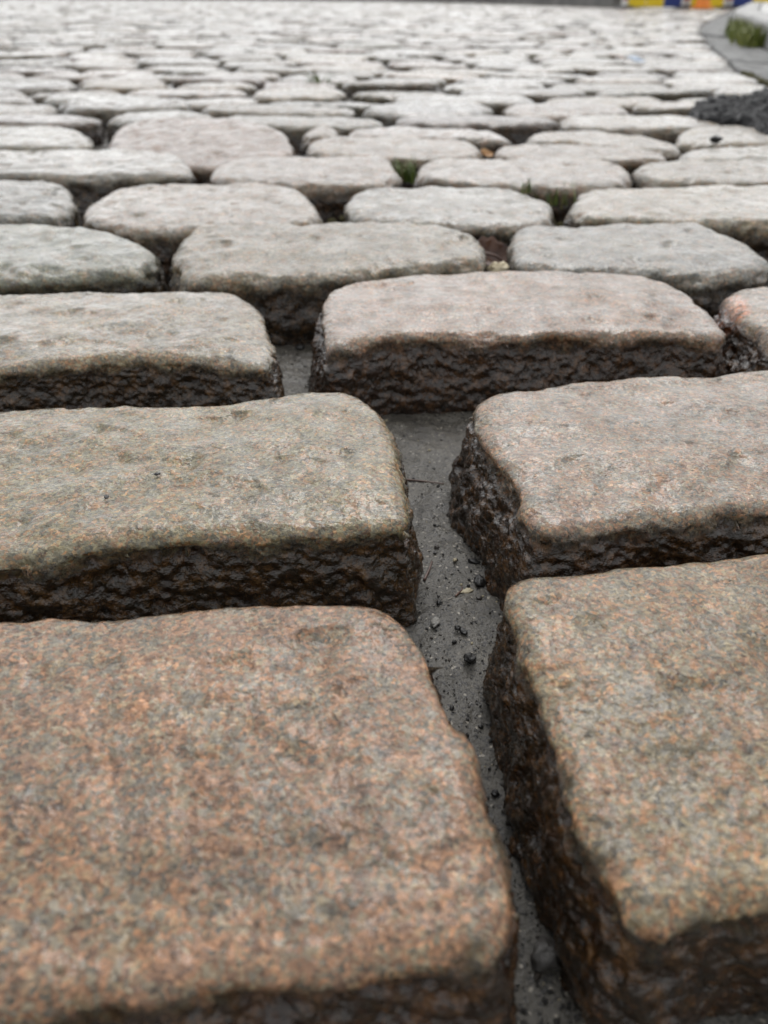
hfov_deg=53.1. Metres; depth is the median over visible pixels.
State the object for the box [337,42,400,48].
granite sett
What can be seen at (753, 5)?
kerb stone
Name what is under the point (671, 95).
granite sett
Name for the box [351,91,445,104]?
granite sett
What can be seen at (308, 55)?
granite sett
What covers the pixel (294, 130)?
granite sett
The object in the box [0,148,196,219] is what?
granite sett
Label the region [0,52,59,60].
granite sett
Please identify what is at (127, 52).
granite sett
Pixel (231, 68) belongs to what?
granite sett
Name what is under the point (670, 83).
granite sett
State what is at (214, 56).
granite sett
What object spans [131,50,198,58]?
granite sett
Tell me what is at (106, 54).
granite sett
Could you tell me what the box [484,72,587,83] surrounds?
granite sett
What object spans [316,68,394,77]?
granite sett
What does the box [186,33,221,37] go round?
granite sett
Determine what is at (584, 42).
granite sett
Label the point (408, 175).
grass tuft
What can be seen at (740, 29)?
grass tuft
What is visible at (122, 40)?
granite sett
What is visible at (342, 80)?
granite sett
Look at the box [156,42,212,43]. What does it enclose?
granite sett
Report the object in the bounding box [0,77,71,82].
granite sett
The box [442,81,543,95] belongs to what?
granite sett
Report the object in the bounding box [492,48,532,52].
granite sett
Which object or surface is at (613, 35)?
granite sett
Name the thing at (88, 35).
granite sett
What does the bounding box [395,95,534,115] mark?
granite sett
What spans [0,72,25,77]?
granite sett
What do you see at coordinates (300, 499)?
granite sett
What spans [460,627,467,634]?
pebble
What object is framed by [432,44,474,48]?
granite sett
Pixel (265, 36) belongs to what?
granite sett
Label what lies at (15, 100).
granite sett
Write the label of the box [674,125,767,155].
granite sett
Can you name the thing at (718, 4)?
barrier
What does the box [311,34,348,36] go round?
granite sett
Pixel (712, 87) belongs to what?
granite sett
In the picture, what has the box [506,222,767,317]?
granite sett
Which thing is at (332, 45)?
granite sett
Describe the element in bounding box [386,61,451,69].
granite sett
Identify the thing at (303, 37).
granite sett
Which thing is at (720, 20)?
gutter slab
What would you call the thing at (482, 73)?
granite sett
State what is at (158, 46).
granite sett
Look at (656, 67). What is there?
granite sett
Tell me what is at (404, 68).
granite sett
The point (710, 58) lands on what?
granite sett
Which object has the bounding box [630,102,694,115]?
granite sett
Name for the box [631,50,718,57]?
granite sett
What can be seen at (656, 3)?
barrier
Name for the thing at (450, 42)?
granite sett
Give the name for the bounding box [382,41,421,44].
granite sett
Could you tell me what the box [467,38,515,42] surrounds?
granite sett
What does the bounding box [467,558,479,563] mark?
pebble
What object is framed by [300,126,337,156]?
granite sett
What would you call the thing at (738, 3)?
barrier
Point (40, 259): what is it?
granite sett
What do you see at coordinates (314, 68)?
granite sett
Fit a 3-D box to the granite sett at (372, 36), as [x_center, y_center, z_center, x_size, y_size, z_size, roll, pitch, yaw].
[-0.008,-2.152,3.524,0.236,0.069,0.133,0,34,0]
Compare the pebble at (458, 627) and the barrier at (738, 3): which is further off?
the barrier at (738, 3)
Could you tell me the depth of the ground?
0.28 m
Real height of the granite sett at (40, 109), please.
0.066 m
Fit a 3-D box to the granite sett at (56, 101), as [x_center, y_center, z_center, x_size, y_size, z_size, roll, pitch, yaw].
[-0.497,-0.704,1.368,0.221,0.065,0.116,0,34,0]
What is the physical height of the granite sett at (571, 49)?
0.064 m
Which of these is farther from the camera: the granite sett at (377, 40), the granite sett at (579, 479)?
the granite sett at (377, 40)
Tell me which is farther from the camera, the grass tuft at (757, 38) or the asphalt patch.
the grass tuft at (757, 38)
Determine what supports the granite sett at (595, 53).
on the ground
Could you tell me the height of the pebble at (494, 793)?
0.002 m
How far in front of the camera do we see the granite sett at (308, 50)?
2.60 m
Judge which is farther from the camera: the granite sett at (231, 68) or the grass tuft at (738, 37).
the grass tuft at (738, 37)
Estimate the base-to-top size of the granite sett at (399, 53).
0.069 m
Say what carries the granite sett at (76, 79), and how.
on the ground
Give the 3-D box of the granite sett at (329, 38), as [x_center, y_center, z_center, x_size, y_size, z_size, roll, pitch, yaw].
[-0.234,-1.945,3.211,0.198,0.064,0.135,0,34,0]
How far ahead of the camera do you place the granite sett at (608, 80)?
1.65 m
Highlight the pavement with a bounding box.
[760,2,767,11]
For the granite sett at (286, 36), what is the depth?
3.46 m
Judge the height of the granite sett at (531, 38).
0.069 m
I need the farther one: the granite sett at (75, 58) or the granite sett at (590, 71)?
the granite sett at (75, 58)
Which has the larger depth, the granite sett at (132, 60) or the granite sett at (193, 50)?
the granite sett at (193, 50)
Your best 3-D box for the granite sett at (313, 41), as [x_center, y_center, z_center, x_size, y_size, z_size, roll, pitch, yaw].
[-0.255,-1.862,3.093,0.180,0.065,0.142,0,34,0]
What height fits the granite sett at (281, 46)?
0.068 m
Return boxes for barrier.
[615,0,687,8]
[687,0,735,8]
[729,0,767,8]
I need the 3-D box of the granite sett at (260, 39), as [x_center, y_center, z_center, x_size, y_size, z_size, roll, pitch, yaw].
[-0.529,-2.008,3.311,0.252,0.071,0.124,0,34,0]
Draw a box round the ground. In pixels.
[27,27,767,1023]
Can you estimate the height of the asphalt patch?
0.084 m
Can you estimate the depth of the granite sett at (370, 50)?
2.63 m
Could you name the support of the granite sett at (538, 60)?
on the ground
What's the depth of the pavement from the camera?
5.75 m
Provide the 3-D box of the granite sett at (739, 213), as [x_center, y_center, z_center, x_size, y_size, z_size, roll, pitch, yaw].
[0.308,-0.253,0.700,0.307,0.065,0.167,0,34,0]
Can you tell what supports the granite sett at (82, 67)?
on the ground
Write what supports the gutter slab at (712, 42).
on the ground
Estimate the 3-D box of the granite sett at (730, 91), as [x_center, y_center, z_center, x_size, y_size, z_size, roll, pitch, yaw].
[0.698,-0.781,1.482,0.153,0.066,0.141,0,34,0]
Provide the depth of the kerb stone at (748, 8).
4.94 m
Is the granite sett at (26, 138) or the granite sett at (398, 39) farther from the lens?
the granite sett at (398, 39)
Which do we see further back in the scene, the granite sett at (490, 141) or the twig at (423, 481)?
the granite sett at (490, 141)
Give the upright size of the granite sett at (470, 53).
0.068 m
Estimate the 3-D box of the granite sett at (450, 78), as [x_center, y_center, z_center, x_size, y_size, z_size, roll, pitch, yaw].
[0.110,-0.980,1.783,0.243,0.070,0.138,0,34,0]
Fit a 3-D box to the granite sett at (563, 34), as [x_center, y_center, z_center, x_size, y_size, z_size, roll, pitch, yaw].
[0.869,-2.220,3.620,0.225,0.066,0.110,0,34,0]
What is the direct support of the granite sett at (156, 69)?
on the ground
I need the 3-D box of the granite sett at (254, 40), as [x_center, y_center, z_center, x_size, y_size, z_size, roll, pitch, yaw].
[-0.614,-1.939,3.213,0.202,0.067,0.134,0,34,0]
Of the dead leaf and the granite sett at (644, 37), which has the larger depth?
the granite sett at (644, 37)
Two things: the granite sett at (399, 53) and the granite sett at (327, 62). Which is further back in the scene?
the granite sett at (399, 53)
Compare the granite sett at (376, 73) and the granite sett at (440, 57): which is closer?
the granite sett at (376, 73)
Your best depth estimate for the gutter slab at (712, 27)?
4.61 m
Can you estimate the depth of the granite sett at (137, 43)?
2.94 m
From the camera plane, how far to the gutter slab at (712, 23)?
5.17 m
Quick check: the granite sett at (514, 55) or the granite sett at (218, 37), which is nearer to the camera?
the granite sett at (514, 55)
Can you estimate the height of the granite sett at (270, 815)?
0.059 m
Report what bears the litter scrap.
on the ground
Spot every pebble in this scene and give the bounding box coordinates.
[295,344,304,349]
[430,617,439,627]
[454,625,460,630]
[460,588,473,592]
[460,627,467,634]
[463,652,475,663]
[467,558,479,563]
[474,574,486,587]
[491,789,498,797]
[530,936,559,971]
[709,135,722,143]
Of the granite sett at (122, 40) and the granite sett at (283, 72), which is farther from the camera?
the granite sett at (122, 40)
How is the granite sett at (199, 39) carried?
on the ground
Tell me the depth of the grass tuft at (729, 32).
3.30 m
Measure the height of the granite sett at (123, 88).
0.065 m
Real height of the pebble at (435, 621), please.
0.002 m
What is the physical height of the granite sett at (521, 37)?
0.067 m
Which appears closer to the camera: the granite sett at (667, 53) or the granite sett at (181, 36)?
the granite sett at (667, 53)
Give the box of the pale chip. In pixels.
[487,261,509,271]
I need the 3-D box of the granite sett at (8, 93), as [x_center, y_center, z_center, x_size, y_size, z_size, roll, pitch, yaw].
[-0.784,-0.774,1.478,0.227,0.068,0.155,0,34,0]
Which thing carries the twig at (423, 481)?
on the ground
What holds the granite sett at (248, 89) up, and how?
on the ground
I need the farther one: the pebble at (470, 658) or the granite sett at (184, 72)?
the granite sett at (184, 72)
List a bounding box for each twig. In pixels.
[407,479,443,483]
[423,561,432,580]
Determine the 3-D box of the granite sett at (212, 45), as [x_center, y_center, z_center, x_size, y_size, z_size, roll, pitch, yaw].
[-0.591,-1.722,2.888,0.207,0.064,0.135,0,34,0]
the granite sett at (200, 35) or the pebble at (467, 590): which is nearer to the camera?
the pebble at (467, 590)
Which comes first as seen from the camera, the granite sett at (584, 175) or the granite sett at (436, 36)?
the granite sett at (584, 175)
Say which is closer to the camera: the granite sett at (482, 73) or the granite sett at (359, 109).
the granite sett at (359, 109)
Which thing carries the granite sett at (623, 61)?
on the ground
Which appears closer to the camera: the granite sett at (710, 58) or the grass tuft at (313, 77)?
the grass tuft at (313, 77)
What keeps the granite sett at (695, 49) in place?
on the ground
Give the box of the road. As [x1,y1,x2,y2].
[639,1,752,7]
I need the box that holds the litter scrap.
[628,55,645,62]
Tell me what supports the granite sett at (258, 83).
on the ground
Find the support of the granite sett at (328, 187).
on the ground
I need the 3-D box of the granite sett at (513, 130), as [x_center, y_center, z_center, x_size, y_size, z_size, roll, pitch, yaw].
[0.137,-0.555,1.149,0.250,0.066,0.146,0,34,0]
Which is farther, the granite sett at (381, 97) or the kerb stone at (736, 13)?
the kerb stone at (736, 13)
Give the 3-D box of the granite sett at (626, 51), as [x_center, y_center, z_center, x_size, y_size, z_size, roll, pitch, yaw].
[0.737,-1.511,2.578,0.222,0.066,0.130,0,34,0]
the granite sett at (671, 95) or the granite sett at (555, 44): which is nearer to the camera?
the granite sett at (671, 95)
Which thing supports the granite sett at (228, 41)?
on the ground
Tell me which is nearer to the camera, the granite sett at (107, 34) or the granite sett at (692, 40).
the granite sett at (692, 40)
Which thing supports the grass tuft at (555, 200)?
on the ground
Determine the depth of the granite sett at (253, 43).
2.96 m
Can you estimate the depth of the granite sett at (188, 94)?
1.43 m
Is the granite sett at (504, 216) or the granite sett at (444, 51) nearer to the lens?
the granite sett at (504, 216)
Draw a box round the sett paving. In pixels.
[0,0,735,53]
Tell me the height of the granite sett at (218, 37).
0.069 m
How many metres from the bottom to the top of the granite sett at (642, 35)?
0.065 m
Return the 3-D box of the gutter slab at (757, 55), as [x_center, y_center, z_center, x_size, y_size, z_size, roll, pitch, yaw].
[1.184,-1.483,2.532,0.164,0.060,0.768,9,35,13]
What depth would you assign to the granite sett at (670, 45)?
2.86 m
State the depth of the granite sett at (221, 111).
1.22 m
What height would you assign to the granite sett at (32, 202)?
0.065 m
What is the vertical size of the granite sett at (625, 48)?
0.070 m
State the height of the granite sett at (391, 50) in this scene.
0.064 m
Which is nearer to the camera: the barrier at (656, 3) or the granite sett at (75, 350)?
the granite sett at (75, 350)
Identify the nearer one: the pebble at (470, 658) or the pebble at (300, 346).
the pebble at (470, 658)
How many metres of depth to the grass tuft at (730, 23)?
3.71 m
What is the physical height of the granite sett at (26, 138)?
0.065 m
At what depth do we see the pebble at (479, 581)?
0.30 m
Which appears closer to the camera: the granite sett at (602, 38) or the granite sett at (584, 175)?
the granite sett at (584, 175)
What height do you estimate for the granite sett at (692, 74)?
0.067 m
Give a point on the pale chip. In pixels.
(497, 266)
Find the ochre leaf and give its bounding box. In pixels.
[481,148,492,156]
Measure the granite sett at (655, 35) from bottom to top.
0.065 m
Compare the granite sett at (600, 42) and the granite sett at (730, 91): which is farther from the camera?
the granite sett at (600, 42)
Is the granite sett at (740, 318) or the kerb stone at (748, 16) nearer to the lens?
the granite sett at (740, 318)
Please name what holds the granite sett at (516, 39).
on the ground
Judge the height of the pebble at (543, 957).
0.005 m
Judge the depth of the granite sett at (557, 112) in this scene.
1.24 m
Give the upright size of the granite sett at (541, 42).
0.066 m
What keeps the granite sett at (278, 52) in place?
on the ground
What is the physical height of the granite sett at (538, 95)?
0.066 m
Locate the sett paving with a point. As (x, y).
(222, 17)
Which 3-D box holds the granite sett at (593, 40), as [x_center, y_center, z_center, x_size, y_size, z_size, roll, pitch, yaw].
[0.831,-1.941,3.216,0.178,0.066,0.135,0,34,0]
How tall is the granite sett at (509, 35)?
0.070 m
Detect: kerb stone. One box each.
[733,7,758,15]
[733,10,761,20]
[738,12,767,23]
[744,4,760,10]
[750,16,767,50]
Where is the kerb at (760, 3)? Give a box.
[746,2,763,7]
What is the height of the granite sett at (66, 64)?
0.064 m
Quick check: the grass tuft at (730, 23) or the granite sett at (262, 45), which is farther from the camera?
the grass tuft at (730, 23)
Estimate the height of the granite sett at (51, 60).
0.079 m
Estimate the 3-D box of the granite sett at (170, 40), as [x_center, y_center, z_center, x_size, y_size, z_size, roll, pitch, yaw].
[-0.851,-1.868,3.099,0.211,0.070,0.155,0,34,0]
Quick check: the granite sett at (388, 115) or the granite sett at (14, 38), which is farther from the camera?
the granite sett at (14, 38)
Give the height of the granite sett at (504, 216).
0.065 m
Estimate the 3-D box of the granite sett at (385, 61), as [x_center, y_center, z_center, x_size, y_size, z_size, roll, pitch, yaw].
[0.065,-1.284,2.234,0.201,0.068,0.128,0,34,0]
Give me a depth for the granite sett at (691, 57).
2.32 m
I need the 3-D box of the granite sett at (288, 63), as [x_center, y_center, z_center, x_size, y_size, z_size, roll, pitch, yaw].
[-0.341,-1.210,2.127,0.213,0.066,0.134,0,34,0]
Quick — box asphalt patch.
[687,86,767,134]
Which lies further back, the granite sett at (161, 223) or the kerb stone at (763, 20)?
the kerb stone at (763, 20)
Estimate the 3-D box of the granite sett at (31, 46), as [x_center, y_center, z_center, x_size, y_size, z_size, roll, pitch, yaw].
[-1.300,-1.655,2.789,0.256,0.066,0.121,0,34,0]
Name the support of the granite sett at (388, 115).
on the ground
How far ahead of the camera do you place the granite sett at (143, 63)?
2.08 m
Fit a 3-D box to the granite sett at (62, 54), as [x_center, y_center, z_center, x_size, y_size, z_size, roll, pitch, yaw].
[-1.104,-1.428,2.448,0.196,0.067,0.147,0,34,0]
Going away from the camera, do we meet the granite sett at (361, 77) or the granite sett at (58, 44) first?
the granite sett at (361, 77)
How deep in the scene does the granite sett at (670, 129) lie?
1.10 m
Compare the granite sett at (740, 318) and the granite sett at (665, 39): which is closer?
the granite sett at (740, 318)
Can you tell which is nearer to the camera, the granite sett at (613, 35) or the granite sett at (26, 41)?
the granite sett at (26, 41)
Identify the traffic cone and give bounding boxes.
[690,0,713,8]
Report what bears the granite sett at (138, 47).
on the ground
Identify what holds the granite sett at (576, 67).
on the ground
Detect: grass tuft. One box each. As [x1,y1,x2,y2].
[57,201,92,226]
[296,72,340,88]
[390,154,423,183]
[511,177,533,193]
[533,181,575,208]
[719,16,741,32]
[724,18,745,35]
[726,19,751,38]
[729,20,754,40]
[730,22,762,44]
[739,23,767,47]
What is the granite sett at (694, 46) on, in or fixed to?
on the ground
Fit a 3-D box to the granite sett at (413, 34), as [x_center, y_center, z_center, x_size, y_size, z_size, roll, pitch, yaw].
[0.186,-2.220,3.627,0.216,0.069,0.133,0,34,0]
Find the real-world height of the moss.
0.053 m
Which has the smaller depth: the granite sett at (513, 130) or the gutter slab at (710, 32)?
the granite sett at (513, 130)
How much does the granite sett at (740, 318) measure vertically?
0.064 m
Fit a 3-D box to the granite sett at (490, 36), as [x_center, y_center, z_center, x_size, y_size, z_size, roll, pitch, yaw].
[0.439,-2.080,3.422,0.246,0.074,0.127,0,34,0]
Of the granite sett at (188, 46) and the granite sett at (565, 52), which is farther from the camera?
the granite sett at (188, 46)
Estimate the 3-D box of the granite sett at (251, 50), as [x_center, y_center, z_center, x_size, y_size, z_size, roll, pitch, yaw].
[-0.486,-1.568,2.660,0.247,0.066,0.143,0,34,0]
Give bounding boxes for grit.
[278,345,580,1023]
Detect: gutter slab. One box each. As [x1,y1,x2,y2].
[701,28,728,37]
[702,24,726,28]
[704,36,745,48]
[706,21,727,25]
[711,46,767,63]
[713,18,731,21]
[728,61,767,86]
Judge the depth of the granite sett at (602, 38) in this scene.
3.37 m
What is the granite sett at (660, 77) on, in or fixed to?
on the ground
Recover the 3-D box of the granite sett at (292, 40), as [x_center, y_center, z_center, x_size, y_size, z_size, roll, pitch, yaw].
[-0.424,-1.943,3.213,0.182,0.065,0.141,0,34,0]
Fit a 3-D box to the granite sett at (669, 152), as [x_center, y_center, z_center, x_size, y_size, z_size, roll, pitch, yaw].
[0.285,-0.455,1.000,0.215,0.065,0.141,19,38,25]
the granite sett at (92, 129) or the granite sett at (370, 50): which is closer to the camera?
the granite sett at (92, 129)
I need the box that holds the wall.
[290,0,638,7]
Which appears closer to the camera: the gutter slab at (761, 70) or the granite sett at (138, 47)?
the gutter slab at (761, 70)
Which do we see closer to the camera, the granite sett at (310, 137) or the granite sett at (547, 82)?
the granite sett at (310, 137)
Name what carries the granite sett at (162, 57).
on the ground
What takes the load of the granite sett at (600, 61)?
on the ground
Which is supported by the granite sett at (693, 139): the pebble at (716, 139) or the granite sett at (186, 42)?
the pebble at (716, 139)
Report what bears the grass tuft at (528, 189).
on the ground
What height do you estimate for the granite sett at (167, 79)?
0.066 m
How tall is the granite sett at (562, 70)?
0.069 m
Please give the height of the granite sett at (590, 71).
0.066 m
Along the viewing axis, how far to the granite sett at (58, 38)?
3.28 m
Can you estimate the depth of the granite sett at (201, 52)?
2.54 m
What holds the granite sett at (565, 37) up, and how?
on the ground
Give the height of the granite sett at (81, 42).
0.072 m
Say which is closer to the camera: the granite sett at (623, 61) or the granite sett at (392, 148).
the granite sett at (392, 148)
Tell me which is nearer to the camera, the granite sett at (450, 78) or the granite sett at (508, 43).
the granite sett at (450, 78)
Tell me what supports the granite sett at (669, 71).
on the ground
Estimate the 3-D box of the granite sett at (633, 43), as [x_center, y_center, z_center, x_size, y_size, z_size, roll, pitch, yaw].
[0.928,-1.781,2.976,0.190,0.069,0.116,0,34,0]
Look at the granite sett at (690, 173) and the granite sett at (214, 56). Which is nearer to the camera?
the granite sett at (690, 173)
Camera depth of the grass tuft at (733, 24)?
3.50 m
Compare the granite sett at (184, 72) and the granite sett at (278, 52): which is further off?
the granite sett at (278, 52)
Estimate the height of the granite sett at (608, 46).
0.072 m
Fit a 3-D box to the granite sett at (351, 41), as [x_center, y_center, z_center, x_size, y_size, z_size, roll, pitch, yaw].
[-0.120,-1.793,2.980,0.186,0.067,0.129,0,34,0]
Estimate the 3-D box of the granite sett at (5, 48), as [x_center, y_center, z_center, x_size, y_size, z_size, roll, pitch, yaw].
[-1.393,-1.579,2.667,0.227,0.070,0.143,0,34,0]
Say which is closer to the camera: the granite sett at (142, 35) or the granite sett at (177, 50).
the granite sett at (177, 50)
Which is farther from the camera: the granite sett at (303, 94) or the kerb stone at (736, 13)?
the kerb stone at (736, 13)
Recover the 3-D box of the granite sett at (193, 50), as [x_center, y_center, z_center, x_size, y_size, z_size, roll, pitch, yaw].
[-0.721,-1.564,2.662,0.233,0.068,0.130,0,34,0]
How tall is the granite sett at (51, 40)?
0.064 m
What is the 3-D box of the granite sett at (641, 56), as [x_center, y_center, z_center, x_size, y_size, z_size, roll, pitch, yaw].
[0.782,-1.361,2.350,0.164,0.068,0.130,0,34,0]
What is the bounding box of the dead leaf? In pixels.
[474,236,507,265]
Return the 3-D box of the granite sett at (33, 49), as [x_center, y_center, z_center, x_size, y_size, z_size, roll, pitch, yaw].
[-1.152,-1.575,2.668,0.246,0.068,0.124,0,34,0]
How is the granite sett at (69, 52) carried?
on the ground
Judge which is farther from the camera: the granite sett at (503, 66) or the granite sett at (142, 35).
the granite sett at (142, 35)
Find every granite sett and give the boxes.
[0,33,20,35]
[0,36,42,40]
[0,41,13,45]
[0,46,13,50]
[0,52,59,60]
[0,60,46,64]
[0,64,66,69]
[0,68,78,77]
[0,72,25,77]
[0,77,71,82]
[0,82,78,95]
[0,89,27,97]
[0,96,35,105]
[0,104,58,114]
[0,114,106,145]
[0,125,94,150]
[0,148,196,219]
[0,180,82,227]
[0,224,168,294]
[0,292,284,411]
[0,392,423,626]
[0,606,519,1023]
[5,40,49,44]
[10,45,54,50]
[10,51,67,57]
[14,42,67,46]
[15,38,57,42]
[15,47,85,52]
[28,33,74,34]
[28,91,121,104]
[31,73,100,84]
[34,48,83,56]
[37,58,68,63]
[38,34,77,37]
[43,37,82,39]
[43,94,159,113]
[52,61,128,69]
[58,39,109,42]
[58,97,192,129]
[62,40,100,45]
[66,55,122,61]
[67,43,106,51]
[68,62,138,73]
[70,52,127,57]
[75,34,101,37]
[75,58,137,63]
[79,77,166,88]
[80,81,168,94]
[81,33,126,35]
[82,70,154,77]
[83,183,322,284]
[88,36,123,40]
[88,49,137,56]
[104,41,150,45]
[105,40,139,42]
[107,110,211,144]
[108,45,156,49]
[108,117,296,184]
[116,37,158,41]
[116,75,179,84]
[118,34,157,37]
[126,89,247,99]
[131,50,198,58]
[135,58,221,68]
[137,56,194,60]
[141,43,188,49]
[141,65,218,73]
[148,39,196,43]
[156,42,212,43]
[158,49,200,52]
[159,35,198,38]
[161,49,189,51]
[161,68,229,75]
[162,43,210,49]
[168,221,486,345]
[172,75,268,89]
[177,82,257,95]
[182,38,207,41]
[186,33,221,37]
[186,97,257,113]
[196,49,244,55]
[200,39,253,42]
[200,52,277,59]
[201,104,355,117]
[202,36,234,38]
[205,72,280,81]
[208,43,248,48]
[210,156,402,223]
[213,47,272,52]
[214,45,256,47]
[216,38,259,41]
[216,56,280,66]
[222,61,296,68]
[223,63,285,72]
[224,34,248,35]
[227,42,272,45]
[229,115,383,153]
[233,36,273,41]
[236,67,312,78]
[249,35,281,37]
[253,87,346,104]
[254,49,307,56]
[255,44,307,47]
[260,35,294,37]
[261,38,301,43]
[262,82,337,89]
[265,44,329,48]
[268,101,380,118]
[271,42,294,43]
[277,76,357,90]
[280,52,347,59]
[284,54,340,60]
[287,48,317,52]
[287,56,368,65]
[288,73,374,80]
[291,35,327,40]
[298,59,383,66]
[300,40,330,43]
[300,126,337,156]
[302,65,386,73]
[304,136,484,188]
[306,37,349,39]
[307,271,727,416]
[309,48,368,53]
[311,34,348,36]
[314,42,350,47]
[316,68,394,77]
[330,39,374,42]
[332,35,370,37]
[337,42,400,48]
[341,79,439,97]
[343,186,554,271]
[346,54,397,61]
[348,126,512,158]
[349,39,396,42]
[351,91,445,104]
[357,33,381,34]
[358,37,403,41]
[362,102,493,127]
[366,34,404,37]
[366,48,417,52]
[366,50,437,56]
[368,77,445,89]
[372,49,441,53]
[374,57,437,66]
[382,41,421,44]
[382,72,479,83]
[386,37,432,40]
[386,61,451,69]
[394,64,467,71]
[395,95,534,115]
[395,115,558,145]
[402,53,466,61]
[403,38,461,44]
[404,33,438,36]
[406,45,467,49]
[409,68,499,77]
[413,157,631,222]
[417,34,451,38]
[429,41,486,44]
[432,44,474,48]
[437,49,454,53]
[438,37,473,39]
[442,57,525,63]
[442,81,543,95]
[445,50,504,57]
[446,370,767,611]
[448,33,489,36]
[450,49,508,53]
[455,78,566,87]
[459,88,586,103]
[461,59,529,68]
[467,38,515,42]
[473,35,508,37]
[474,44,536,48]
[474,53,530,60]
[474,62,544,71]
[481,43,532,44]
[482,554,767,1023]
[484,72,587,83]
[490,37,519,40]
[491,34,521,36]
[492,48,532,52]
[493,144,666,175]
[499,42,539,47]
[501,101,628,124]
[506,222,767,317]
[510,51,563,59]
[511,66,574,74]
[514,35,563,40]
[515,49,570,54]
[521,40,549,44]
[522,37,561,40]
[526,130,680,161]
[530,57,593,63]
[534,54,609,57]
[537,43,582,48]
[538,58,622,66]
[540,46,609,49]
[545,96,661,114]
[546,32,592,36]
[546,40,595,45]
[549,47,606,52]
[551,64,621,73]
[551,83,668,96]
[559,115,719,144]
[563,185,767,261]
[564,35,596,39]
[566,38,598,39]
[567,36,615,40]
[567,39,602,41]
[569,52,627,58]
[572,50,631,53]
[573,77,661,84]
[577,66,656,76]
[587,44,621,49]
[594,41,618,43]
[595,72,670,81]
[595,87,710,101]
[597,35,633,36]
[604,37,652,40]
[604,42,647,45]
[612,47,653,50]
[614,53,664,58]
[615,58,690,65]
[617,46,670,48]
[624,60,727,66]
[626,40,671,44]
[627,37,657,38]
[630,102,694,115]
[630,159,767,188]
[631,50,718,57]
[640,33,699,36]
[642,62,729,72]
[643,34,700,37]
[648,43,708,46]
[649,37,695,41]
[657,67,736,78]
[662,76,758,88]
[665,47,710,51]
[671,72,747,77]
[672,38,705,43]
[672,53,720,60]
[672,82,764,95]
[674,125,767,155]
[676,44,710,49]
[676,97,715,101]
[678,145,767,169]
[692,56,727,63]
[712,87,767,97]
[713,287,767,373]
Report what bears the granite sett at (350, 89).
on the ground
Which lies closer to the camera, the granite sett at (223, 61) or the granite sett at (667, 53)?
the granite sett at (223, 61)
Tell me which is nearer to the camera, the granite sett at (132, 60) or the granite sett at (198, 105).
the granite sett at (198, 105)
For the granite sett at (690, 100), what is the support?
on the ground
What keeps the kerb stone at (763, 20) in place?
on the ground
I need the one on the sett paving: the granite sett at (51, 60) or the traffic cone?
the traffic cone
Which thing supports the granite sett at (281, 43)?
on the ground
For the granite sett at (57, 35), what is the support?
on the ground
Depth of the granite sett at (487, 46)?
2.72 m
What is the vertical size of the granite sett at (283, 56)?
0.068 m
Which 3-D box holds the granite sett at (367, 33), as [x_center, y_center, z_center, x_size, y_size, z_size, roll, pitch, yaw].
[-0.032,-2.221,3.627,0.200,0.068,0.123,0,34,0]
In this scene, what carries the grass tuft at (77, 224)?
on the ground
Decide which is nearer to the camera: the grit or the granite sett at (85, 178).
the grit
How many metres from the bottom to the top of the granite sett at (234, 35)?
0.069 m
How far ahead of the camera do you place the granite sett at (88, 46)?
2.74 m
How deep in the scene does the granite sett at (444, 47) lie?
2.72 m
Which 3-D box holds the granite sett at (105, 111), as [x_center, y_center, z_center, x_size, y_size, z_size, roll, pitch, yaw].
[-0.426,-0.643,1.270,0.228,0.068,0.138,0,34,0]
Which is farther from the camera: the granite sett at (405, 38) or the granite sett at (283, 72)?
the granite sett at (405, 38)
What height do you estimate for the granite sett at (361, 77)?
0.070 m
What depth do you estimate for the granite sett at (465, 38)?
3.26 m
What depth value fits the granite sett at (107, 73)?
1.87 m
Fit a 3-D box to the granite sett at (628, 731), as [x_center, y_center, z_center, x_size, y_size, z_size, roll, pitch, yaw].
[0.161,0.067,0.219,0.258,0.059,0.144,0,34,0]
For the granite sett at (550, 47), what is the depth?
2.73 m
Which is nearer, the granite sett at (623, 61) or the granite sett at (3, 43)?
the granite sett at (623, 61)
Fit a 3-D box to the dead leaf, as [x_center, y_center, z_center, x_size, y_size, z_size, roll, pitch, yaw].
[0.084,-0.187,0.597,0.035,0.048,0.024,4,34,5]
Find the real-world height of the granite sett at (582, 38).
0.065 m
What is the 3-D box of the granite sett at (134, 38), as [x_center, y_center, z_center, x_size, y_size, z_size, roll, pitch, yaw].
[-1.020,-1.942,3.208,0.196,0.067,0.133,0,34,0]
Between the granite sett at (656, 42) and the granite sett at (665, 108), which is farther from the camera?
the granite sett at (656, 42)
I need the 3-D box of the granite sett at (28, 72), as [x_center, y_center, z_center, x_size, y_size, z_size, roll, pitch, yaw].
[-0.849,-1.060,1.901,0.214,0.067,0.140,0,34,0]
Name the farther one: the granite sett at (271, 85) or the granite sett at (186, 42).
the granite sett at (186, 42)
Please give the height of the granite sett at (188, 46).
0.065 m
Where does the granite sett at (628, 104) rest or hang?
on the ground
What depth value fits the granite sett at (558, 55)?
2.31 m
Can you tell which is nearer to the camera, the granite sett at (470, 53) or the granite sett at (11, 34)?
the granite sett at (470, 53)
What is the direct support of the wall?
on the ground
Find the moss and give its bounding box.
[209,54,767,226]
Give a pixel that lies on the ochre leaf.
(486, 152)
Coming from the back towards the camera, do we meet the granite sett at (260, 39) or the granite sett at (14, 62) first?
the granite sett at (260, 39)
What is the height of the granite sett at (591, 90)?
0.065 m
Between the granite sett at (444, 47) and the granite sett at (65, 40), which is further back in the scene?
the granite sett at (65, 40)
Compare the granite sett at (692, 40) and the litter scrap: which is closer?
the litter scrap
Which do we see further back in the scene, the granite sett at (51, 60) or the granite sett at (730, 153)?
the granite sett at (51, 60)
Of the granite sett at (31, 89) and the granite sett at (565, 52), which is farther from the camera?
the granite sett at (565, 52)

